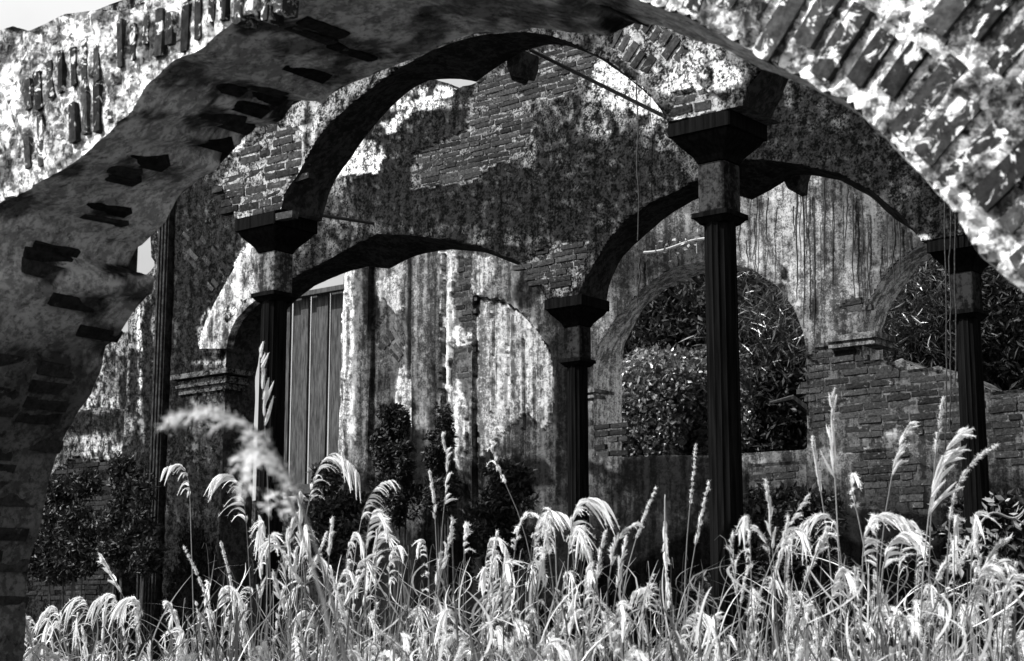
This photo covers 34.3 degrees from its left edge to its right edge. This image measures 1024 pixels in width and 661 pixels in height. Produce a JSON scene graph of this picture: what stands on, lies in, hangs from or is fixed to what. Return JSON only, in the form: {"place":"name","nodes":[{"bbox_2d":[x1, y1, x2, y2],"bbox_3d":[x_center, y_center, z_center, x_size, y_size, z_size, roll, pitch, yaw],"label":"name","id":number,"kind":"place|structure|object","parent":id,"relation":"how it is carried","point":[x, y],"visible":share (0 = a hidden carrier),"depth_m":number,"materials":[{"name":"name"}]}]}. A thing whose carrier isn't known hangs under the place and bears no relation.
{"place":"outdoors","nodes":[
{"label":"outdoors","id":0,"kind":"place"},
{"bbox_2d":[154,402,347,660],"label":"grass plume","id":1,"kind":"object","parent":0,"point":[201,411],"depth_m":2.58,"materials":[{"name":"plant"}]},
{"bbox_2d":[227,443,337,660],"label":"grass plume","id":2,"kind":"object","parent":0,"point":[247,461],"depth_m":2.67,"materials":[{"name":"plant"}]},
{"bbox_2d":[0,0,937,500],"label":"sky","id":3,"kind":"structure","parent":0,"point":[28,15],"materials":[{"name":"white"}]},
{"bbox_2d":[23,511,1023,660],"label":"grass","id":4,"kind":"structure","parent":0,"point":[990,623],"depth_m":7.70,"materials":[{"name":"grey plant"}]},
{"bbox_2d":[23,507,1023,660],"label":"grass seed heads","id":5,"kind":"object","parent":4,"relation":"attached to","point":[914,626],"depth_m":8.13,"materials":[{"name":"plant"}]},
{"label":"ground","id":6,"kind":"structure","parent":0,"visible":0},
{"bbox_2d":[34,605,61,655],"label":"grass plume","id":7,"kind":"object","parent":6,"relation":"on","point":[46,611],"depth_m":10.35,"materials":[{"name":"plant"}]},
{"bbox_2d":[27,466,106,660],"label":"dark bush","id":8,"kind":"object","parent":6,"relation":"on","point":[67,534],"visible":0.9,"depth_m":17.00,"materials":[{"name":"black plant"}]},
{"bbox_2d":[23,407,124,660],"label":"wall","id":9,"kind":"structure","parent":6,"relation":"on","point":[93,438],"depth_m":18.06,"materials":[{"name":"paint"}]},
{"bbox_2d":[57,596,95,660],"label":"grass plume","id":10,"kind":"object","parent":6,"relation":"on","point":[69,607],"depth_m":10.32,"materials":[{"name":"plant"}]},
{"bbox_2d":[84,593,117,660],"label":"grass plume","id":11,"kind":"object","parent":6,"relation":"on","point":[94,604],"depth_m":10.15,"materials":[{"name":"plant"}]},
{"bbox_2d":[78,331,127,411],"bbox_3d":[-5.681,2.993,23.400,1.325,5.921,0.415,-8,-13,38],"label":"wall fragment","id":12,"kind":"object","parent":6,"relation":"on","point":[109,390],"depth_m":23.56,"materials":[{"name":"paint"}]},
{"bbox_2d":[96,552,139,660],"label":"grass plume","id":13,"kind":"object","parent":6,"relation":"on","point":[107,570],"depth_m":10.35,"materials":[{"name":"plant"}]},
{"bbox_2d":[107,595,143,654],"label":"grass plume","id":14,"kind":"object","parent":6,"relation":"on","point":[118,610],"depth_m":9.70,"materials":[{"name":"plant"}]},
{"bbox_2d":[87,452,168,660],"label":"dark bush","id":15,"kind":"object","parent":6,"relation":"on","point":[140,545],"visible":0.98,"depth_m":16.42,"materials":[{"name":"black plant"}]},
{"bbox_2d":[114,206,173,660],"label":"plastered pier","id":16,"kind":"structure","parent":6,"relation":"on","point":[149,357],"depth_m":17.43,"materials":[{"name":"paint"}]},
{"bbox_2d":[162,600,185,655],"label":"grass plume","id":17,"kind":"object","parent":6,"relation":"on","point":[173,614],"depth_m":9.81,"materials":[{"name":"plant"}]},
{"bbox_2d":[159,463,194,652],"bbox_3d":[-2.182,2.191,10.786,0.269,2.672,0.187,-3,-10,15],"label":"grass plume","id":18,"kind":"object","parent":6,"relation":"on","point":[173,467],"depth_m":10.99,"materials":[{"name":"plant"}]},
{"bbox_2d":[183,545,222,660],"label":"grass plume","id":19,"kind":"object","parent":6,"relation":"on","point":[202,587],"depth_m":9.80,"materials":[{"name":"plant"}]},
{"bbox_2d":[204,473,253,655],"bbox_3d":[-1.733,2.141,10.140,0.388,2.544,0.145,3,-11,-16],"label":"grass plume","id":20,"kind":"object","parent":6,"relation":"on","point":[221,478],"depth_m":10.32,"materials":[{"name":"plant"}]},
{"bbox_2d":[219,541,240,660],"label":"grass plume","id":21,"kind":"object","parent":6,"relation":"on","point":[226,562],"depth_m":9.86,"materials":[{"name":"plant"}]},
{"bbox_2d":[254,515,267,658],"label":"grass plume","id":22,"kind":"object","parent":6,"relation":"on","point":[260,592],"depth_m":10.03,"materials":[{"name":"plant"}]},
{"bbox_2d":[259,342,273,658],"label":"grass plume","id":23,"kind":"object","parent":6,"relation":"on","point":[266,391],"depth_m":9.72,"materials":[{"name":"plant"}]},
{"bbox_2d":[235,211,317,660],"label":"column","id":24,"kind":"structure","parent":6,"relation":"on","point":[271,240],"depth_m":11.27,"materials":[{"name":"black metal"}]},
{"bbox_2d":[98,0,788,221],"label":"brick arcade","id":25,"kind":"object","parent":24,"relation":"on","point":[292,163],"visible":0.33,"depth_m":10.70,"materials":[{"name":"brick"}]},
{"bbox_2d":[323,214,373,224],"bbox_3d":[-1.188,-0.797,11.874,0.024,0.135,0.776,-5,-11,25],"label":"tie rod","id":26,"kind":"object","parent":25,"relation":"attached to","point":[347,219],"visible":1,"depth_m":11.88,"materials":[{"name":"metal"}]},
{"bbox_2d":[529,49,666,119],"bbox_3d":[0.518,-1.533,10.253,0.024,0.851,1.409,7,-12,-34],"label":"tie rod","id":27,"kind":"object","parent":25,"relation":"attached to","point":[616,92],"visible":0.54,"depth_m":10.22,"materials":[{"name":"metal"}]},
{"bbox_2d":[948,208,951,428],"bbox_3d":[3.128,-0.194,11.847,0.103,1.798,0.011,-8,-13,38],"label":"hanging root","id":28,"kind":"object","parent":25,"relation":"hanging from","point":[950,320],"visible":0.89,"depth_m":11.82,"materials":[{"name":"black plant"}]},
{"bbox_2d":[954,216,956,385],"bbox_3d":[3.161,-0.327,11.844,0.091,1.459,0.011,-8,-13,38],"label":"hanging root","id":29,"kind":"object","parent":25,"relation":"hanging from","point":[955,308],"visible":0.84,"depth_m":11.80,"materials":[{"name":"black plant"}]},
{"bbox_2d":[249,496,338,660],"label":"sill wall","id":30,"kind":"structure","parent":6,"relation":"on","point":[313,593],"depth_m":20.76,"materials":[{"name":"paint"}]},
{"bbox_2d":[283,284,344,496],"bbox_3d":[-2.558,0.772,21.141,1.609,2.621,0.190,-8,-13,38],"label":"board partition","id":31,"kind":"object","parent":30,"relation":"on","point":[325,321],"visible":0.57,"depth_m":21.18,"materials":[{"name":"wood"}]},
{"bbox_2d":[295,491,304,586],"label":"grass plume","id":32,"kind":"object","parent":6,"relation":"on","point":[300,519],"depth_m":9.99,"materials":[{"name":"plant"}]},
{"bbox_2d":[296,453,360,612],"bbox_3d":[-1.160,2.109,10.407,0.422,2.701,0.187,0,-10,0],"label":"grass plume","id":33,"kind":"object","parent":6,"relation":"on","point":[340,462],"depth_m":10.61,"materials":[{"name":"plant"}]},
{"bbox_2d":[281,461,380,659],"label":"dark bush","id":34,"kind":"object","parent":6,"relation":"on","point":[340,505],"visible":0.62,"depth_m":14.38,"materials":[{"name":"black plant"}]},
{"bbox_2d":[339,531,364,650],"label":"grass plume","id":35,"kind":"object","parent":6,"relation":"on","point":[361,542],"depth_m":9.74,"materials":[{"name":"plant"}]},
{"bbox_2d":[348,480,400,649],"bbox_3d":[-0.858,2.200,10.413,0.355,2.523,0.113,-5,-11,24],"label":"grass plume","id":36,"kind":"object","parent":6,"relation":"on","point":[377,488],"depth_m":10.59,"materials":[{"name":"plant"}]},
{"bbox_2d":[366,401,424,656],"bbox_3d":[-1.335,2.881,19.010,0.792,4.204,0.469,-8,-13,37],"label":"dark bush","id":37,"kind":"object","parent":6,"relation":"on","point":[390,447],"visible":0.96,"depth_m":19.14,"materials":[{"name":"black plant"}]},
{"bbox_2d":[387,545,407,647],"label":"grass plume","id":38,"kind":"object","parent":6,"relation":"on","point":[401,549],"depth_m":9.21,"materials":[{"name":"plant"}]},
{"bbox_2d":[428,469,438,654],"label":"grass plume","id":39,"kind":"object","parent":6,"relation":"on","point":[432,492],"depth_m":9.63,"materials":[{"name":"plant"}]},
{"bbox_2d":[420,399,463,659],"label":"dark bush","id":40,"kind":"object","parent":6,"relation":"on","point":[436,461],"visible":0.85,"depth_m":18.73,"materials":[{"name":"black plant"}]},
{"bbox_2d":[437,431,456,652],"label":"grass plume","id":41,"kind":"object","parent":6,"relation":"on","point":[446,499],"depth_m":9.89,"materials":[{"name":"plant"}]},
{"bbox_2d":[464,457,550,660],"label":"dark bush","id":42,"kind":"object","parent":6,"relation":"on","point":[497,511],"visible":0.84,"depth_m":17.63,"materials":[{"name":"black plant"}]},
{"bbox_2d":[0,0,1023,660],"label":"ruined arch","id":43,"kind":"structure","parent":6,"relation":"on","point":[120,130],"depth_m":6.20,"materials":[{"name":"paint"}]},
{"bbox_2d":[944,201,946,491],"bbox_3d":[3.088,0.062,11.834,0.122,2.192,0.011,-8,-13,38],"label":"hanging root","id":44,"kind":"object","parent":43,"relation":"hanging from","point":[945,335],"visible":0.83,"depth_m":11.83,"materials":[{"name":"black plant"}]},
{"bbox_2d":[932,491,1023,578],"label":"leafy creeper","id":45,"kind":"object","parent":43,"relation":"attached to","point":[1016,524],"visible":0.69,"depth_m":8.05,"materials":[{"name":"grey plant"}]},
{"bbox_2d":[487,425,540,655],"bbox_3d":[0.005,1.917,9.522,0.324,2.768,0.151,0,-10,0],"label":"grass plume","id":46,"kind":"object","parent":6,"relation":"on","point":[491,448],"depth_m":9.74,"materials":[{"name":"plant"}]},
{"bbox_2d":[505,511,538,660],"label":"grass plume","id":47,"kind":"object","parent":6,"relation":"on","point":[517,527],"depth_m":8.82,"materials":[{"name":"plant"}]},
{"bbox_2d":[531,510,570,659],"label":"grass plume","id":48,"kind":"object","parent":6,"relation":"on","point":[558,518],"depth_m":8.71,"materials":[{"name":"plant"}]},
{"bbox_2d":[158,45,966,660],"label":"brick arcade","id":49,"kind":"object","parent":6,"relation":"on","point":[536,179],"visible":0.65,"depth_m":15.06,"materials":[{"name":"brick"}]},
{"bbox_2d":[636,82,639,240],"bbox_3d":[1.044,-1.648,13.784,0.044,1.843,0.011,-8,-13,38],"label":"hanging root","id":50,"kind":"object","parent":49,"relation":"hanging from","point":[636,164],"visible":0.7,"depth_m":13.74,"materials":[{"name":"black plant"}]},
{"bbox_2d":[544,294,609,659],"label":"column","id":51,"kind":"structure","parent":6,"relation":"on","point":[577,317],"depth_m":14.10,"materials":[{"name":"black metal"}]},
{"bbox_2d":[566,497,619,649],"bbox_3d":[0.384,1.913,7.993,0.167,2.238,0.270,9,-14,-42],"label":"grass plume","id":52,"kind":"object","parent":6,"relation":"on","point":[603,507],"depth_m":8.17,"materials":[{"name":"plant"}]},
{"bbox_2d":[601,522,643,660],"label":"grass plume","id":53,"kind":"object","parent":6,"relation":"on","point":[616,540],"depth_m":8.16,"materials":[{"name":"plant"}]},
{"bbox_2d":[617,486,656,660],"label":"grass plume","id":54,"kind":"object","parent":6,"relation":"on","point":[645,514],"depth_m":8.60,"materials":[{"name":"plant"}]},
{"bbox_2d":[623,274,706,368],"bbox_3d":[1.886,2.224,23.723,3.063,7.167,1.978,-4,-11,20],"label":"tree","id":55,"kind":"object","parent":6,"relation":"on","point":[661,322],"visible":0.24,"depth_m":23.38,"materials":[{"name":"grey plant"}]},
{"bbox_2d":[661,495,670,646],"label":"grass plume","id":56,"kind":"object","parent":6,"relation":"on","point":[666,561],"depth_m":7.71,"materials":[{"name":"plant"}]},
{"bbox_2d":[336,175,1023,660],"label":"arched wall","id":57,"kind":"structure","parent":6,"relation":"on","point":[474,339],"depth_m":17.80,"materials":[{"name":"paint"}]},
{"bbox_2d":[643,229,703,261],"bbox_3d":[1.595,-0.867,16.859,0.415,0.271,0.990,8,-13,-37],"label":"climbing twig","id":58,"kind":"object","parent":57,"relation":"attached to","point":[665,249],"visible":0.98,"depth_m":16.88,"materials":[{"name":"white plant"}]},
{"bbox_2d":[636,180,900,370],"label":"hanging roots","id":59,"kind":"object","parent":57,"relation":"hanging from","point":[795,226],"visible":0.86,"depth_m":16.66,"materials":[{"name":"black plant"}]},
{"bbox_2d":[684,444,696,637],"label":"grass plume","id":60,"kind":"object","parent":6,"relation":"on","point":[693,474],"depth_m":8.79,"materials":[{"name":"plant"}]},
{"bbox_2d":[622,343,761,456],"bbox_3d":[2.021,2.791,21.714,3.263,5.367,1.784,-5,-11,24],"label":"leafy shrub","id":61,"kind":"object","parent":6,"relation":"on","point":[664,401],"visible":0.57,"depth_m":21.51,"materials":[{"name":"grey plant"}]},
{"bbox_2d":[684,481,710,660],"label":"grass plume","id":62,"kind":"object","parent":6,"relation":"on","point":[700,521],"depth_m":8.49,"materials":[{"name":"plant"}]},
{"bbox_2d":[668,109,767,660],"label":"column","id":63,"kind":"structure","parent":6,"relation":"on","point":[719,146],"depth_m":9.03,"materials":[{"name":"black metal"}]},
{"bbox_2d":[726,530,742,660],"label":"grass plume","id":64,"kind":"object","parent":6,"relation":"on","point":[733,561],"depth_m":7.80,"materials":[{"name":"plant"}]},
{"bbox_2d":[667,271,806,455],"bbox_3d":[2.997,2.037,27.342,5.381,8.811,2.622,-7,-12,34],"label":"forest tree","id":65,"kind":"object","parent":6,"relation":"on","point":[758,312],"depth_m":26.44,"materials":[{"name":"grey plant"}]},
{"bbox_2d":[680,271,806,413],"bbox_3d":[3.461,2.177,20.679,2.521,6.186,1.763,-8,-13,37],"label":"bamboo clump","id":66,"kind":"object","parent":6,"relation":"on","point":[799,334],"visible":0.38,"depth_m":20.86,"materials":[{"name":"grey plant"}]},
{"bbox_2d":[745,525,779,652],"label":"grass plume","id":67,"kind":"object","parent":6,"relation":"on","point":[760,533],"depth_m":7.85,"materials":[{"name":"plant"}]},
{"bbox_2d":[762,478,777,658],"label":"grass plume","id":68,"kind":"object","parent":6,"relation":"on","point":[770,511],"depth_m":7.97,"materials":[{"name":"plant"}]},
{"bbox_2d":[680,478,881,660],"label":"dark bush","id":69,"kind":"object","parent":6,"relation":"on","point":[756,509],"visible":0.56,"depth_m":14.02,"materials":[{"name":"black plant"}]},
{"bbox_2d":[752,492,811,660],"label":"grass plume","id":70,"kind":"object","parent":6,"relation":"on","point":[796,515],"depth_m":7.83,"materials":[{"name":"plant"}]},
{"bbox_2d":[784,559,796,657],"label":"grass plume","id":71,"kind":"object","parent":6,"relation":"on","point":[787,585],"depth_m":7.25,"materials":[{"name":"plant"}]},
{"bbox_2d":[678,262,929,454],"bbox_3d":[3.865,1.677,23.043,4.268,7.998,1.792,-4,-11,22],"label":"tree","id":72,"kind":"object","parent":6,"relation":"on","point":[783,427],"visible":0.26,"depth_m":22.89,"materials":[{"name":"grey plant"}]},
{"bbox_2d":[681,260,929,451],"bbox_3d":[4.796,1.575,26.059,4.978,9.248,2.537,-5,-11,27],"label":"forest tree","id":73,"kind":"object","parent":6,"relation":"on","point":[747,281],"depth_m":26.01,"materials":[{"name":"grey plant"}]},
{"bbox_2d":[787,510,848,660],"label":"grass plume","id":74,"kind":"object","parent":6,"relation":"on","point":[815,519],"depth_m":7.25,"materials":[{"name":"plant"}]},
{"bbox_2d":[810,435,834,657],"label":"grass plume","id":75,"kind":"object","parent":6,"relation":"on","point":[817,464],"depth_m":7.72,"materials":[{"name":"plant"}]},
{"bbox_2d":[820,388,842,655],"bbox_3d":[1.358,1.533,6.917,0.083,2.610,0.142,0,-10,0],"label":"grass plume","id":76,"kind":"object","parent":6,"relation":"on","point":[832,404],"depth_m":7.11,"materials":[{"name":"plant"}]},
{"bbox_2d":[828,567,859,659],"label":"grass plume","id":77,"kind":"object","parent":6,"relation":"on","point":[842,571],"depth_m":6.78,"materials":[{"name":"plant"}]},
{"bbox_2d":[849,472,873,653],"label":"grass plume","id":78,"kind":"object","parent":6,"relation":"on","point":[852,475],"depth_m":7.58,"materials":[{"name":"plant"}]},
{"bbox_2d":[861,512,925,660],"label":"grass plume","id":79,"kind":"object","parent":6,"relation":"on","point":[901,522],"depth_m":6.72,"materials":[{"name":"plant"}]},
{"bbox_2d":[877,420,918,660],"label":"grass plume","id":80,"kind":"object","parent":6,"relation":"on","point":[903,446],"depth_m":7.16,"materials":[{"name":"plant"}]},
{"bbox_2d":[875,530,923,660],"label":"grass plume","id":81,"kind":"object","parent":6,"relation":"on","point":[909,535],"depth_m":6.66,"materials":[{"name":"plant"}]},
{"bbox_2d":[797,259,1020,437],"bbox_3d":[6.278,1.653,24.417,4.778,8.546,2.742,-5,-11,27],"label":"forest tree","id":82,"kind":"object","parent":6,"relation":"on","point":[910,315],"depth_m":24.44,"materials":[{"name":"black plant"}]},
{"bbox_2d":[928,396,945,660],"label":"grass plume","id":83,"kind":"object","parent":6,"relation":"on","point":[941,414],"depth_m":7.28,"materials":[{"name":"plant"}]},
{"bbox_2d":[882,257,999,371],"bbox_3d":[4.844,2.046,19.894,2.077,6.189,1.625,0,-10,0],"label":"bamboo clump","id":84,"kind":"object","parent":6,"relation":"on","point":[904,351],"visible":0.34,"depth_m":19.98,"materials":[{"name":"grey plant"}]},
{"bbox_2d":[918,426,975,660],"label":"grass plume","id":85,"kind":"object","parent":6,"relation":"on","point":[949,456],"depth_m":6.58,"materials":[{"name":"plant"}]},
{"bbox_2d":[883,257,1023,390],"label":"tree","id":86,"kind":"object","parent":6,"relation":"on","point":[1003,366],"visible":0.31,"depth_m":20.05,"materials":[{"name":"grey plant"}]},
{"bbox_2d":[927,235,996,660],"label":"column","id":87,"kind":"structure","parent":6,"relation":"on","point":[971,264],"depth_m":11.91,"materials":[{"name":"black metal"}]},
{"bbox_2d":[917,260,1023,361],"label":"forest tree","id":88,"kind":"object","parent":6,"relation":"on","point":[983,300],"depth_m":23.65,"materials":[{"name":"black plant"}]},
{"bbox_2d":[919,488,1023,660],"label":"dark bush","id":89,"kind":"object","parent":6,"relation":"on","point":[1014,548],"visible":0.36,"depth_m":12.48,"materials":[{"name":"black plant"}]},
{"bbox_2d":[944,442,1000,660],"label":"grass plume","id":90,"kind":"object","parent":6,"relation":"on","point":[965,471],"depth_m":6.64,"materials":[{"name":"plant"}]},
{"bbox_2d":[956,536,1012,657],"bbox_3d":[1.879,1.785,6.484,0.286,1.961,0.066,-7,-12,35],"label":"grass plume","id":91,"kind":"object","parent":6,"relation":"on","point":[1000,543],"depth_m":6.63,"materials":[{"name":"plant"}]},
{"bbox_2d":[963,563,1009,660],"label":"grass plume","id":92,"kind":"object","parent":6,"relation":"on","point":[988,569],"depth_m":6.30,"materials":[{"name":"plant"}]},
{"bbox_2d":[1000,572,1023,660],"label":"grass plume","id":93,"kind":"object","parent":6,"relation":"on","point":[1013,578],"depth_m":6.33,"materials":[{"name":"plant"}]}
]}

